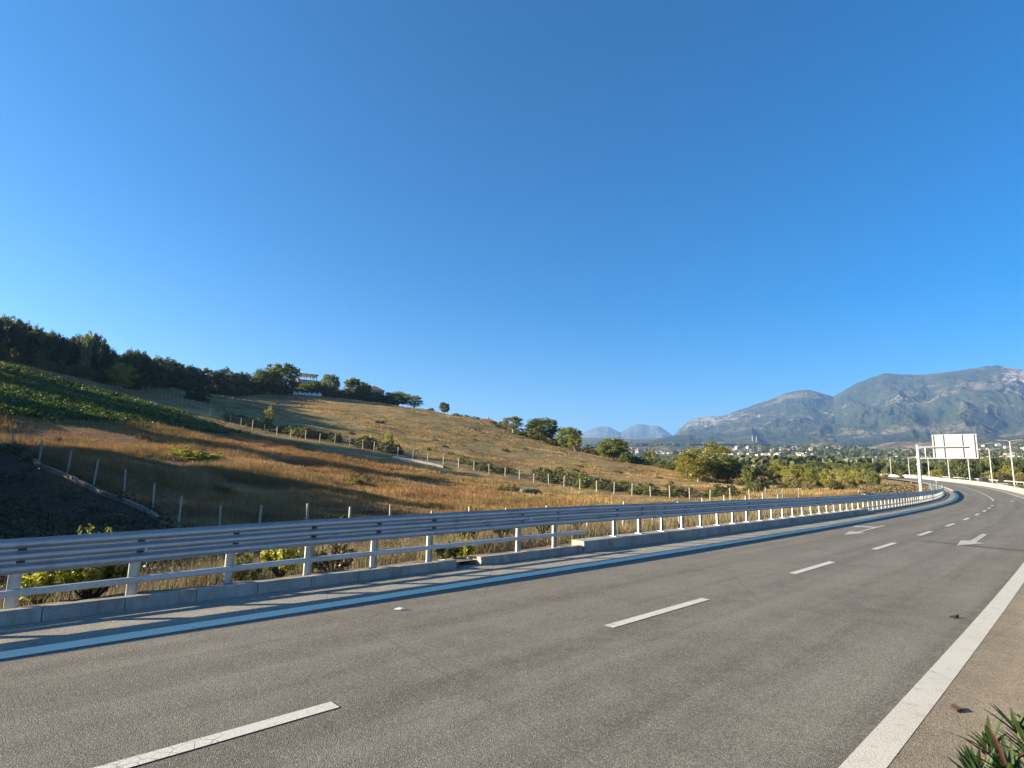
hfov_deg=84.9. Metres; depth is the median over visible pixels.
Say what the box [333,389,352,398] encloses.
bush
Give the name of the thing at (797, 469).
tree
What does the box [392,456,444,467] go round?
drain kerb
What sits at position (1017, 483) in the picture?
bush
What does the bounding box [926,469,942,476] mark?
tree
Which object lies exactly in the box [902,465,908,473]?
tree
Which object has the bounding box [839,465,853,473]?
tree
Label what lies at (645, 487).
bush
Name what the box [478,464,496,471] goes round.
bush
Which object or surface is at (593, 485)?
bush
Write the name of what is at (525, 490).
rock heap
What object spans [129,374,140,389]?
bush
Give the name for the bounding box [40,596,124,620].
kerb stone
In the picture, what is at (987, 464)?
tree
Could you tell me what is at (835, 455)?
woodland
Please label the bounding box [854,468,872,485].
tree
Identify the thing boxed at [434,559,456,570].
kerb stone
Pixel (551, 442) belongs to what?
bush
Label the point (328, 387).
tree
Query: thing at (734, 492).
bush
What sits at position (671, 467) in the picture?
bush
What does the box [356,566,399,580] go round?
kerb stone
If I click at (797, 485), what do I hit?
bush
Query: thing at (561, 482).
bush
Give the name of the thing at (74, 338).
tree
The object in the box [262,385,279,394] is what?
bush
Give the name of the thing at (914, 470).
tree
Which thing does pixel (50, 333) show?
tree
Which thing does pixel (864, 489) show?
bank brush
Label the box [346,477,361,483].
bush
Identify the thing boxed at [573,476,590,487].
bush
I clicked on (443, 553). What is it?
shrub
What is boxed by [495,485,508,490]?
bush
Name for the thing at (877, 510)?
kerb stone
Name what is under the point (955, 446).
road sign
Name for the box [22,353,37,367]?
bush
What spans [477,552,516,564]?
kerb stone
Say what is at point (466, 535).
shrub
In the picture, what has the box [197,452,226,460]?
shrub
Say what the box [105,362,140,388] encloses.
tree
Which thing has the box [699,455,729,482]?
tree
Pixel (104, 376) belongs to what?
bush
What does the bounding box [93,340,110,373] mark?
tree
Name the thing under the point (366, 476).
bush
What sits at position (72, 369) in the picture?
bush
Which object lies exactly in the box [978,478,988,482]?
parked car
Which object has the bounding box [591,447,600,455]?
bush
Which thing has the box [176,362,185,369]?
tree
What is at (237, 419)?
bush
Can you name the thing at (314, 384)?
tree
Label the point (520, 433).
bush
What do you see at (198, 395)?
bush
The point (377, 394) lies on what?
bush
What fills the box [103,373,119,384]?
bush
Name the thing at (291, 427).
bush
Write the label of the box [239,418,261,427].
bush
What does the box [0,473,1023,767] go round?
road
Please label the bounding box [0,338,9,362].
bush
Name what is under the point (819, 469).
tree
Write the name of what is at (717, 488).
bush
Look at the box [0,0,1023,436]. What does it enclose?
sky
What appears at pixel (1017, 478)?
tree
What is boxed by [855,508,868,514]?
kerb parapet
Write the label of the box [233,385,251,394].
bush
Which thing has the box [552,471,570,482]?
bush
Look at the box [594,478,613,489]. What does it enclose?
bush
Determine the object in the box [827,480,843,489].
bush
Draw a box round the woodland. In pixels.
[578,439,1023,476]
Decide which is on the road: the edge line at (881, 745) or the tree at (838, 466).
the edge line at (881, 745)
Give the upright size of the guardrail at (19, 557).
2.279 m
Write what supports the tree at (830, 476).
on the ground at (487, 448)
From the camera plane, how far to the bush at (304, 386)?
230.32 m
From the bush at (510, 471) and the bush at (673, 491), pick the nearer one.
the bush at (673, 491)
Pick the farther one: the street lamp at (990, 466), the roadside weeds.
the street lamp at (990, 466)
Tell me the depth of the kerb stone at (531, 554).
14.89 m
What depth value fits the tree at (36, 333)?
113.98 m
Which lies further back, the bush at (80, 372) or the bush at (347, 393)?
the bush at (347, 393)
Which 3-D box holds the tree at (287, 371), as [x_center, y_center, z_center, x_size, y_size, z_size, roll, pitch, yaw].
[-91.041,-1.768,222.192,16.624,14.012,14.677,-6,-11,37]
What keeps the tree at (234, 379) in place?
on the ground at (487, 448)
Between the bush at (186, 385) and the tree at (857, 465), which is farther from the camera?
the tree at (857, 465)
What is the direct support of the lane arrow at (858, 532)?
on the road
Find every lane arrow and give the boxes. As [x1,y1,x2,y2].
[844,525,883,534]
[957,534,986,544]
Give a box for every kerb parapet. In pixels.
[571,529,685,551]
[677,522,752,538]
[750,516,799,529]
[796,513,833,522]
[828,510,859,517]
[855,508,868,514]
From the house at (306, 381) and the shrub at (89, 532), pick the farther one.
the house at (306, 381)
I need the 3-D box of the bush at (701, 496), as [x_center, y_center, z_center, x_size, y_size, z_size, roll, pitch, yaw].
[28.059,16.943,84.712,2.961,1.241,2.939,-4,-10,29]
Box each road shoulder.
[0,477,955,651]
[888,476,1023,767]
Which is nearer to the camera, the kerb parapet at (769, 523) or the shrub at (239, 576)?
the shrub at (239, 576)
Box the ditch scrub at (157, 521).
[0,442,598,602]
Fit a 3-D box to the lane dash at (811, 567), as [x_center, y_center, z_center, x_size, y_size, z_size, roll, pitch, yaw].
[7.806,4.735,14.479,3.016,0.003,0.171,10,-13,-44]
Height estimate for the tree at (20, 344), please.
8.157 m
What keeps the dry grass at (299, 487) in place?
on the ground at (487, 448)
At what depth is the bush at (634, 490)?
84.55 m
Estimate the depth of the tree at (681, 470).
131.08 m
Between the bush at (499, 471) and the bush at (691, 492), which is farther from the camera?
the bush at (499, 471)
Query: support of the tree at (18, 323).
on the ground at (487, 448)
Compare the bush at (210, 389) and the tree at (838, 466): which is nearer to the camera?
the bush at (210, 389)
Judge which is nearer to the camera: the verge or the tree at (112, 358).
the verge
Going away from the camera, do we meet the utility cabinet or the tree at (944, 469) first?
the utility cabinet
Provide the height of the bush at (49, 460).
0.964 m
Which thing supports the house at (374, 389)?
on the ground at (487, 448)
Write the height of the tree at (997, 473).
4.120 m
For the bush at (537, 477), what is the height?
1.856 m
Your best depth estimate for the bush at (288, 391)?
220.41 m
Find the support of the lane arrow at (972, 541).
on the road
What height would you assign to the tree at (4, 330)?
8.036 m
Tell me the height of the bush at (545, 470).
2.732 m
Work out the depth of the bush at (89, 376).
125.08 m
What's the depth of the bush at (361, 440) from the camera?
102.99 m
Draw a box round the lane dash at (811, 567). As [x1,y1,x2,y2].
[790,561,833,573]
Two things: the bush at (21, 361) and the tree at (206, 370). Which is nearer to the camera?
the bush at (21, 361)
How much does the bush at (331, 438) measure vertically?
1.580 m
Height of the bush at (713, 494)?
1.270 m
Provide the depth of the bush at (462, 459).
104.61 m
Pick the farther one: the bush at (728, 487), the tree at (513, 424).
the tree at (513, 424)
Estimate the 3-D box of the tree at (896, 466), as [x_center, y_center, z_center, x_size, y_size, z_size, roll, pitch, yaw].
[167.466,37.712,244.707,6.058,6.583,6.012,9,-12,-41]
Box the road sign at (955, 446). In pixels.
[916,434,978,498]
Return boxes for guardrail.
[0,484,943,608]
[905,474,1023,484]
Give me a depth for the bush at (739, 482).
120.50 m
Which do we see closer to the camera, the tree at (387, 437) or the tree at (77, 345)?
the tree at (387, 437)
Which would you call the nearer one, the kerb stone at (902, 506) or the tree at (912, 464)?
the kerb stone at (902, 506)
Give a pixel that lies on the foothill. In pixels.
(902, 446)
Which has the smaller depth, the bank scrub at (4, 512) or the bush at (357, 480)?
the bank scrub at (4, 512)
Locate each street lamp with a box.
[987,449,992,481]
[1003,440,1015,486]
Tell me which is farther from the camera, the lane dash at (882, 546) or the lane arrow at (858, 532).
the lane arrow at (858, 532)
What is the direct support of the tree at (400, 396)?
on the ground at (487, 448)
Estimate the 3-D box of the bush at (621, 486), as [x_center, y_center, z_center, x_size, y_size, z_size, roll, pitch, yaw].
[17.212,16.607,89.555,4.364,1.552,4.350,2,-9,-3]
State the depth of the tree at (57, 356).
119.43 m
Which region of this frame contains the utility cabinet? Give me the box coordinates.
[998,477,1007,484]
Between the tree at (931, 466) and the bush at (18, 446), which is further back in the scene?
the tree at (931, 466)
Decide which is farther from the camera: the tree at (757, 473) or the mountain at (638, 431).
the mountain at (638, 431)
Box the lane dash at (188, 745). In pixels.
[94,702,338,767]
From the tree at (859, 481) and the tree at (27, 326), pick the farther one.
the tree at (27, 326)
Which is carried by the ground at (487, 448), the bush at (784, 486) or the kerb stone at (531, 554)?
the bush at (784, 486)
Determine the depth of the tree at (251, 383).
210.75 m
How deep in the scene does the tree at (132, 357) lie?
142.61 m
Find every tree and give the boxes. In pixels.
[0,318,4,340]
[0,326,8,350]
[3,318,15,352]
[6,326,27,357]
[11,316,25,334]
[16,330,38,358]
[20,321,33,357]
[26,325,45,360]
[42,332,55,361]
[45,333,69,365]
[47,329,57,338]
[65,333,77,344]
[66,335,93,369]
[73,330,106,373]
[79,332,93,367]
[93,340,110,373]
[98,334,109,348]
[101,348,119,374]
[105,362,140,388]
[117,358,130,373]
[124,347,141,374]
[127,350,152,377]
[138,356,156,381]
[148,364,164,379]
[149,355,165,365]
[157,365,174,381]
[160,360,176,371]
[162,356,178,370]
[173,369,186,384]
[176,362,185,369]
[182,370,194,389]
[186,364,199,376]
[189,371,201,385]
[197,373,211,387]
[200,367,214,373]
[208,372,222,386]
[211,369,229,388]
[221,371,242,387]
[222,366,232,375]
[236,371,249,388]
[240,374,256,388]
[250,368,283,392]
[263,405,275,424]
[265,363,301,394]
[307,381,322,392]
[314,386,324,393]
[320,374,340,396]
[342,377,363,396]
[352,382,371,400]
[384,391,410,405]
[384,430,393,444]
[404,395,423,407]
[439,402,449,413]
[501,416,523,432]
[524,417,559,441]
[555,426,582,448]
[566,435,581,450]
[595,437,630,459]
[644,449,658,463]
[671,440,735,481]
[675,461,697,479]
[680,452,712,481]
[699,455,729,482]
[714,457,744,482]
[740,465,756,482]
[755,462,770,482]
[762,460,785,483]
[779,463,797,484]
[790,463,807,482]
[799,463,810,475]
[799,466,817,485]
[809,460,823,467]
[809,467,826,483]
[818,468,835,487]
[819,464,833,475]
[832,463,844,472]
[832,468,844,482]
[837,469,853,487]
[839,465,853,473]
[846,468,861,487]
[851,462,862,471]
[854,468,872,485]
[860,462,875,472]
[866,470,881,484]
[874,462,882,472]
[880,469,889,479]
[887,463,901,473]
[895,469,905,477]
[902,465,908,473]
[906,459,924,474]
[911,465,928,474]
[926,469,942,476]
[929,463,936,469]
[932,461,944,473]
[940,463,952,474]
[947,462,958,476]
[953,459,973,479]
[962,460,975,479]
[972,459,979,479]
[972,470,985,479]
[976,460,988,476]
[980,455,999,477]
[980,471,998,481]
[989,456,1006,476]
[992,471,1006,481]
[999,465,1019,479]
[1002,459,1017,478]
[1014,460,1023,477]
[1014,472,1023,481]
[1015,458,1023,467]
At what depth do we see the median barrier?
142.90 m
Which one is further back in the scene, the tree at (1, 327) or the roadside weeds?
the tree at (1, 327)
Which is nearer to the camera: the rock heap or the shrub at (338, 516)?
the shrub at (338, 516)
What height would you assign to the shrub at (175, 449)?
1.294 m
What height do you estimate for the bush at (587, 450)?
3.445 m
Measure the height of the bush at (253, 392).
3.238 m
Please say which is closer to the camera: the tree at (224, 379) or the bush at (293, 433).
the bush at (293, 433)
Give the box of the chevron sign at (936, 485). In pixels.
[928,479,939,494]
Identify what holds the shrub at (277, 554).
on the verge
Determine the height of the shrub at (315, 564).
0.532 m
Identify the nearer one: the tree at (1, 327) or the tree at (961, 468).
the tree at (1, 327)
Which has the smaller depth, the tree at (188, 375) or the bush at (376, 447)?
the bush at (376, 447)
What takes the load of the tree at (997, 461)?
on the ground at (487, 448)
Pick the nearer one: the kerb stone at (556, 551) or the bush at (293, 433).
the kerb stone at (556, 551)
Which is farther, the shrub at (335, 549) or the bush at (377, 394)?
the bush at (377, 394)
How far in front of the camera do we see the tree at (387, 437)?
104.92 m
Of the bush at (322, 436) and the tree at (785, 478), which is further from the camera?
the tree at (785, 478)
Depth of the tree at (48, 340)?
117.12 m
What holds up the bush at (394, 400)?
on the ground at (487, 448)
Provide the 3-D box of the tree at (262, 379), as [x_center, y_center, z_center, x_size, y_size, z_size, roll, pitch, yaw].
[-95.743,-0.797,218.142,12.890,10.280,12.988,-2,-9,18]
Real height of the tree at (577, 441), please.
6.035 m
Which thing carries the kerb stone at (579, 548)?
on the road shoulder at (25, 635)
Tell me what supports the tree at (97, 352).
on the ground at (487, 448)
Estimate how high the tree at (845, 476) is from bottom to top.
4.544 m
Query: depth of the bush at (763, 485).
104.28 m
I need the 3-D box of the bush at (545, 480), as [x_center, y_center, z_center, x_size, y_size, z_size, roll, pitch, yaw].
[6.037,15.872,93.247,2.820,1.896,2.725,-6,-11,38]
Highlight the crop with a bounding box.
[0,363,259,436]
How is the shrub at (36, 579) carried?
on the verge
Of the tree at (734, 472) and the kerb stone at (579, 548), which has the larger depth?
the tree at (734, 472)
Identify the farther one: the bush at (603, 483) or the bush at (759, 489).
the bush at (759, 489)
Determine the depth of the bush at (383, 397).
243.52 m
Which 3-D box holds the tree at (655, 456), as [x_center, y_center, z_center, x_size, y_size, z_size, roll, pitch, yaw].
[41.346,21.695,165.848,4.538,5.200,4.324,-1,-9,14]
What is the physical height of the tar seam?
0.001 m
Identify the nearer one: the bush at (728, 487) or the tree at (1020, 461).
the bush at (728, 487)
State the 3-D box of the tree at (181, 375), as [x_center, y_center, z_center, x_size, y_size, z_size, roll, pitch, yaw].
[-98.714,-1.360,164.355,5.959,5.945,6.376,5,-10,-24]
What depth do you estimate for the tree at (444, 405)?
242.36 m
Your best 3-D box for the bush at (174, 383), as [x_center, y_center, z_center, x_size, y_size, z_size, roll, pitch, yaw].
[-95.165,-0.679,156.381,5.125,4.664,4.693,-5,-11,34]
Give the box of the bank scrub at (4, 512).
[0,440,269,606]
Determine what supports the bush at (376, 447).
on the ground at (487, 448)
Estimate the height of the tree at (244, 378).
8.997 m
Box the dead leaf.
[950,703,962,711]
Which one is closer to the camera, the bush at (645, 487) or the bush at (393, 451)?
the bush at (645, 487)
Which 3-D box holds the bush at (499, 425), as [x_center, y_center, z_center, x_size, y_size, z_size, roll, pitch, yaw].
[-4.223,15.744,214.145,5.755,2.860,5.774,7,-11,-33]
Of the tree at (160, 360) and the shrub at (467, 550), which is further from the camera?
the tree at (160, 360)
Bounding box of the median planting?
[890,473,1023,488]
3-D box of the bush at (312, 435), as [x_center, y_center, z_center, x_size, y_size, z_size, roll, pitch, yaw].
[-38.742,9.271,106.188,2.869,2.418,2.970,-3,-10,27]
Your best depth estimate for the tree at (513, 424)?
207.46 m
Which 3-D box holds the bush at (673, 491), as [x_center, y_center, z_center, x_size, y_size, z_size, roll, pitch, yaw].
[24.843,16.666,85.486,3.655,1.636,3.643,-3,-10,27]
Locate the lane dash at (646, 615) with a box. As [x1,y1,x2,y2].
[605,598,709,627]
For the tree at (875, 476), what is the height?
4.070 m
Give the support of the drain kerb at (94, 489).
on the ground at (487, 448)
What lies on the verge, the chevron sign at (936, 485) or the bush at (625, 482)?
the chevron sign at (936, 485)
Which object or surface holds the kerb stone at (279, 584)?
on the road shoulder at (25, 635)
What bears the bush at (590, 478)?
on the ground at (487, 448)
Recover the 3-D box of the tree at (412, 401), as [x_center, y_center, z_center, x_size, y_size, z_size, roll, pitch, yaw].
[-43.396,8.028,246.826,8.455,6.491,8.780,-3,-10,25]
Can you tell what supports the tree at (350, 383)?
on the ground at (487, 448)
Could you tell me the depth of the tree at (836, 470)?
113.75 m
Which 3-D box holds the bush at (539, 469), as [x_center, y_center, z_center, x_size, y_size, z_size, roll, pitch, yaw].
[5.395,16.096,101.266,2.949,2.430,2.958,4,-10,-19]
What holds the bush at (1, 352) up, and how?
on the ground at (487, 448)
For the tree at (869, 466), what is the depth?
244.03 m
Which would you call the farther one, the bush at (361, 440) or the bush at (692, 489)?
the bush at (361, 440)
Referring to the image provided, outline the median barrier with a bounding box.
[830,471,1023,493]
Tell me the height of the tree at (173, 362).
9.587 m
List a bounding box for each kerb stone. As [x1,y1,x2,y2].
[0,605,41,626]
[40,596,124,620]
[124,588,195,610]
[195,581,257,601]
[255,575,310,593]
[309,570,357,586]
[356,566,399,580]
[398,561,437,575]
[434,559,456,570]
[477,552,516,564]
[514,549,548,560]
[546,545,577,555]
[575,545,582,552]
[869,508,891,512]
[890,505,907,508]
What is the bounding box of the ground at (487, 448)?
[0,363,1021,570]
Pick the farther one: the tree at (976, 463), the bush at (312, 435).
the tree at (976, 463)
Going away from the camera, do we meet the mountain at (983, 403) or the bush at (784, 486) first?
the bush at (784, 486)
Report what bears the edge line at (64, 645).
on the road
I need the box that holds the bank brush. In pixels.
[857,481,927,501]
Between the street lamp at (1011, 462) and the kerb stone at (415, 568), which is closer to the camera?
the kerb stone at (415, 568)
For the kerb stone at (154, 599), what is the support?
on the road shoulder at (25, 635)
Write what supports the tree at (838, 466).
on the ground at (487, 448)
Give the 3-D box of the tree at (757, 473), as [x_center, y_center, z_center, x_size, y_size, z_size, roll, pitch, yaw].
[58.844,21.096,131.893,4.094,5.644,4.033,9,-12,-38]
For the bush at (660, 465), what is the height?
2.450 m
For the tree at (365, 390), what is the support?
on the ground at (487, 448)
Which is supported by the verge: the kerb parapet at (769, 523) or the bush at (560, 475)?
the kerb parapet at (769, 523)
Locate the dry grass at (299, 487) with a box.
[0,410,611,537]
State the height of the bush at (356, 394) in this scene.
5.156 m
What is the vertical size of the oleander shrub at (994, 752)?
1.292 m
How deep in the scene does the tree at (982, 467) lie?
190.88 m
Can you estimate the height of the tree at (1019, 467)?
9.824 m
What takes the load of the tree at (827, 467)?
on the ground at (487, 448)
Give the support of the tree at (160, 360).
on the ground at (487, 448)
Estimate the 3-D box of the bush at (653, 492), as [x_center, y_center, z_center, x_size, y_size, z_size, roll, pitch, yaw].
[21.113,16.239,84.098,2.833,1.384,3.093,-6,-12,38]
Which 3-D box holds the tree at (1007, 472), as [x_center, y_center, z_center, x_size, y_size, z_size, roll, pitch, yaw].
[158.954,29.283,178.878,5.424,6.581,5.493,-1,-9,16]
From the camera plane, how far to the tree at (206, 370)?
204.16 m
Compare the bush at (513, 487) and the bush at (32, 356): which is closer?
the bush at (513, 487)
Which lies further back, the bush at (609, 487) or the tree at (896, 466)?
the tree at (896, 466)
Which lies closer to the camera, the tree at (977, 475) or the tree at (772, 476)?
the tree at (772, 476)
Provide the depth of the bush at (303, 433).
104.74 m
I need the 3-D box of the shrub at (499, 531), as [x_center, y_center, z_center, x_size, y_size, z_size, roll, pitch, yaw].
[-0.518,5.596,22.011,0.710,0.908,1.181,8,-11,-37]
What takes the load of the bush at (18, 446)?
on the ground at (487, 448)
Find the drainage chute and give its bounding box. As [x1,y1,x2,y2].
[441,557,480,567]
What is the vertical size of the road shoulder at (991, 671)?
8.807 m
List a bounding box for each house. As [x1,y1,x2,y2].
[297,373,321,390]
[367,385,384,396]
[481,417,493,421]
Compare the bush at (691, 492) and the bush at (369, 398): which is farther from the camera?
the bush at (369, 398)
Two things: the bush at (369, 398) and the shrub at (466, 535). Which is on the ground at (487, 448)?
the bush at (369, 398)
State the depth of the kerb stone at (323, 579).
11.03 m
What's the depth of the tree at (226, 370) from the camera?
204.70 m
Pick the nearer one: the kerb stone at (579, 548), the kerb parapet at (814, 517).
the kerb stone at (579, 548)
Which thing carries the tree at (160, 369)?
on the ground at (487, 448)
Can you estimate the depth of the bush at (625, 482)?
91.97 m
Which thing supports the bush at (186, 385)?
on the ground at (487, 448)
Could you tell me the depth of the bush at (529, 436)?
200.79 m
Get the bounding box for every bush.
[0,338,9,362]
[0,341,3,360]
[3,443,35,453]
[8,347,19,363]
[14,350,31,366]
[20,452,54,461]
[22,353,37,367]
[42,454,63,468]
[56,360,70,374]
[67,365,76,376]
[71,363,85,378]
[80,365,93,379]
[86,369,101,382]
[97,367,110,383]
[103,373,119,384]
[117,371,134,388]
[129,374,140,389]
[134,433,151,439]
[164,373,179,387]
[171,379,190,390]
[183,386,211,401]
[203,385,217,393]
[212,386,226,394]
[220,385,232,394]
[225,385,240,395]
[225,416,240,422]
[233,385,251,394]
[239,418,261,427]
[244,387,255,394]
[252,387,263,393]
[258,425,277,428]
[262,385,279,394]
[270,385,290,393]
[282,425,293,434]
[288,427,300,435]
[293,383,312,392]
[295,428,310,437]
[300,427,315,437]
[312,432,328,438]
[325,435,341,441]
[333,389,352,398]
[335,389,348,397]
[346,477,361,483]
[348,393,364,399]
[352,508,380,516]
[354,435,373,447]
[356,392,374,400]
[361,475,369,481]
[363,392,386,402]
[373,440,382,450]
[375,395,391,403]
[375,442,384,451]
[379,444,394,452]
[382,444,404,454]
[384,398,399,405]
[455,456,468,463]
[463,459,477,465]
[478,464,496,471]
[487,465,503,472]
[494,421,507,427]
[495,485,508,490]
[500,466,518,473]
[505,485,519,490]
[512,428,530,435]
[523,432,535,438]
[532,472,543,479]
[534,466,542,476]
[540,468,549,477]
[541,474,556,483]
[545,438,560,445]
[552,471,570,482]
[559,477,572,485]
[565,477,578,485]
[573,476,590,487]
[580,445,595,453]
[585,476,598,484]
[588,484,607,489]
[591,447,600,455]
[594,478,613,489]
[604,483,617,491]
[611,479,631,486]
[612,483,629,491]
[618,451,635,462]
[626,489,641,494]
[628,482,642,492]
[636,456,649,464]
[639,482,660,494]
[642,488,660,494]
[648,490,675,496]
[655,461,670,467]
[665,464,677,469]
[665,486,679,495]
[668,488,686,497]
[682,488,701,496]
[684,486,697,492]
[690,492,705,497]
[703,491,720,496]
[707,484,725,491]
[718,489,731,496]
[721,490,745,495]
[725,484,737,489]
[733,479,743,485]
[742,485,752,491]
[744,482,755,486]
[752,481,769,488]
[752,483,762,491]
[777,484,788,488]
[789,479,802,488]
[801,482,817,489]
[814,481,823,486]
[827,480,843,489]
[1009,480,1023,484]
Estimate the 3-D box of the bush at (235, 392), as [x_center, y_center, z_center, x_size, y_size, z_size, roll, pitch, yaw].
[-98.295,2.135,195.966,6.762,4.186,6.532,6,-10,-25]
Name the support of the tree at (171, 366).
on the ground at (487, 448)
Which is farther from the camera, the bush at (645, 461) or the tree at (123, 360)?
the bush at (645, 461)
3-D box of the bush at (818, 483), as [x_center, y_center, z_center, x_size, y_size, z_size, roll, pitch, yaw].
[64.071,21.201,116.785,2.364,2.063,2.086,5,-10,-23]
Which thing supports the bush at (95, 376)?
on the ground at (487, 448)
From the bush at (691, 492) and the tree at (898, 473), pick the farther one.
the tree at (898, 473)
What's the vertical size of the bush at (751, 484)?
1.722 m
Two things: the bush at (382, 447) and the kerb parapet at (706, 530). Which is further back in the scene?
the bush at (382, 447)
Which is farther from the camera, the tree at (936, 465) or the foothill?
the foothill
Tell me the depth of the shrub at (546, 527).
23.91 m
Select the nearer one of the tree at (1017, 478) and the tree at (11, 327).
the tree at (11, 327)
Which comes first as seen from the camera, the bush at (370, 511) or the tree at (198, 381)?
the bush at (370, 511)
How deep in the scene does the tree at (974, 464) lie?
193.78 m
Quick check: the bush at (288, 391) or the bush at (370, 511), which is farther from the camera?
the bush at (288, 391)
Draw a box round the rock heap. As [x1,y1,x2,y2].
[511,488,536,493]
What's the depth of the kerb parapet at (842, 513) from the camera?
34.84 m
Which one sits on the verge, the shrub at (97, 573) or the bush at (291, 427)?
the shrub at (97, 573)
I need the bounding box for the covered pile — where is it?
[293,391,321,396]
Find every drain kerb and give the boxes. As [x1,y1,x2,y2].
[0,443,169,528]
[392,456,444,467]
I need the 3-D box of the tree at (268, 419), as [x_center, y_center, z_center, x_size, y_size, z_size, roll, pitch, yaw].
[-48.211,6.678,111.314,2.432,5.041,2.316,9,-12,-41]
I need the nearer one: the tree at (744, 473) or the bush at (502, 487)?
the bush at (502, 487)
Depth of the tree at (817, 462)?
300.01 m
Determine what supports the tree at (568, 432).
on the ground at (487, 448)
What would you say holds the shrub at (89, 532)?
on the verge
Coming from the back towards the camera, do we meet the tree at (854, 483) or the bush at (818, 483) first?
the bush at (818, 483)
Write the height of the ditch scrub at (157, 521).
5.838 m
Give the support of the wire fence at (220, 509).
on the ground at (487, 448)
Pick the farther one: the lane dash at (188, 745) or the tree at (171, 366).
the tree at (171, 366)
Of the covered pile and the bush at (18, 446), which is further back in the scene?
the covered pile
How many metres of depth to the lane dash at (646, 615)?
9.22 m
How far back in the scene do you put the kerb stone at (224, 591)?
9.67 m
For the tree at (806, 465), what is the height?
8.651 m
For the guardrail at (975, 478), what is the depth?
181.02 m
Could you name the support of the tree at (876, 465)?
on the ground at (487, 448)
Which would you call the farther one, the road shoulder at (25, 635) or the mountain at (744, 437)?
the mountain at (744, 437)
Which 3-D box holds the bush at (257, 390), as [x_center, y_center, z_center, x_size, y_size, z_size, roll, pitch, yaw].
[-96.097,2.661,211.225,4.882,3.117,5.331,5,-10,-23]
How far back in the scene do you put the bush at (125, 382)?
137.49 m
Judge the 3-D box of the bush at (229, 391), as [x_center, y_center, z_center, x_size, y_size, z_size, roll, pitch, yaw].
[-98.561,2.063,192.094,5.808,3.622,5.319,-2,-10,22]
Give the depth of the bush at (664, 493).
82.92 m
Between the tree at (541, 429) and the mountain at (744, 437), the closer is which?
the tree at (541, 429)
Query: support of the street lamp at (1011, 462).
on the median strip
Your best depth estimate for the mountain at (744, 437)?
3503.09 m
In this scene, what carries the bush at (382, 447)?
on the ground at (487, 448)
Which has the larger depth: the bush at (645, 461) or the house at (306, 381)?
the house at (306, 381)
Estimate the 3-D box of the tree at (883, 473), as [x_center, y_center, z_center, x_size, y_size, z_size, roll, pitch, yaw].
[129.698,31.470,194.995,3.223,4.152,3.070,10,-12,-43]
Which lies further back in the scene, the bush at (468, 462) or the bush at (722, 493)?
the bush at (468, 462)
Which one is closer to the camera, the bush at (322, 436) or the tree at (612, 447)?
the bush at (322, 436)
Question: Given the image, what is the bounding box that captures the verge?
[0,488,943,609]
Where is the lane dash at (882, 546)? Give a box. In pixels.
[872,543,895,549]
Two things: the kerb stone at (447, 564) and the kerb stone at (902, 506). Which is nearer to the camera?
the kerb stone at (447, 564)
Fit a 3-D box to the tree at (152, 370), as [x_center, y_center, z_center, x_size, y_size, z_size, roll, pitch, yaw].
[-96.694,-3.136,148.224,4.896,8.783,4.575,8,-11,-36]
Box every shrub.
[19,570,67,604]
[48,564,128,598]
[76,523,113,598]
[165,445,195,456]
[173,446,209,459]
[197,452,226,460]
[222,552,262,581]
[259,547,302,576]
[302,550,320,572]
[313,543,357,571]
[326,514,347,518]
[433,541,461,559]
[455,539,474,557]
[456,532,475,541]
[493,529,509,537]
[535,525,550,532]
[946,703,1023,767]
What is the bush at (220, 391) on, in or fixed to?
on the ground at (487, 448)
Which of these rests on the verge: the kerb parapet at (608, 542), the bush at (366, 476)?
the kerb parapet at (608, 542)
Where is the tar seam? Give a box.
[917,540,1023,550]
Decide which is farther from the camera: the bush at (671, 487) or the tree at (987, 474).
the tree at (987, 474)
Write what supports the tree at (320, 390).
on the ground at (487, 448)
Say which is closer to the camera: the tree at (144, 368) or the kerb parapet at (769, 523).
the kerb parapet at (769, 523)
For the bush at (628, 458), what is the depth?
164.65 m
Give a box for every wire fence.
[0,426,779,537]
[143,386,798,499]
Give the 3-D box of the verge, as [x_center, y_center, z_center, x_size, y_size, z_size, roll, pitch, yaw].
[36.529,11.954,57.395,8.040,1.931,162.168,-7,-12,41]
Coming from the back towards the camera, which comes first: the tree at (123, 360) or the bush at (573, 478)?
the tree at (123, 360)
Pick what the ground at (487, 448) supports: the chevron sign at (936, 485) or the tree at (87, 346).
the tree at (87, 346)
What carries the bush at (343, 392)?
on the ground at (487, 448)
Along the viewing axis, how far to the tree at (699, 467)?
128.66 m
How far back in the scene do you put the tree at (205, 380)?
183.00 m
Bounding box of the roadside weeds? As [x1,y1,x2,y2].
[0,497,875,608]
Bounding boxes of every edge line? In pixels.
[0,478,958,658]
[838,478,1023,767]
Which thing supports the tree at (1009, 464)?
on the ground at (487, 448)
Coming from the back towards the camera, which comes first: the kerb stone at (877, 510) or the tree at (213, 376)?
the tree at (213, 376)
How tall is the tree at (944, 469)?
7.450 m
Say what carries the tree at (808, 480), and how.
on the ground at (487, 448)
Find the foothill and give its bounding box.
[808,436,1023,450]
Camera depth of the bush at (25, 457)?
35.47 m
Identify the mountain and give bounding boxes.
[581,424,672,439]
[640,428,769,444]
[675,365,1023,445]
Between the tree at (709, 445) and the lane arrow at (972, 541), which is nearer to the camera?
the lane arrow at (972, 541)
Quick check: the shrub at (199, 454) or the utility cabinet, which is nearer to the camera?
the shrub at (199, 454)
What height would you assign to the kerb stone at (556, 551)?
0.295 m
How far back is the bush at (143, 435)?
62.58 m

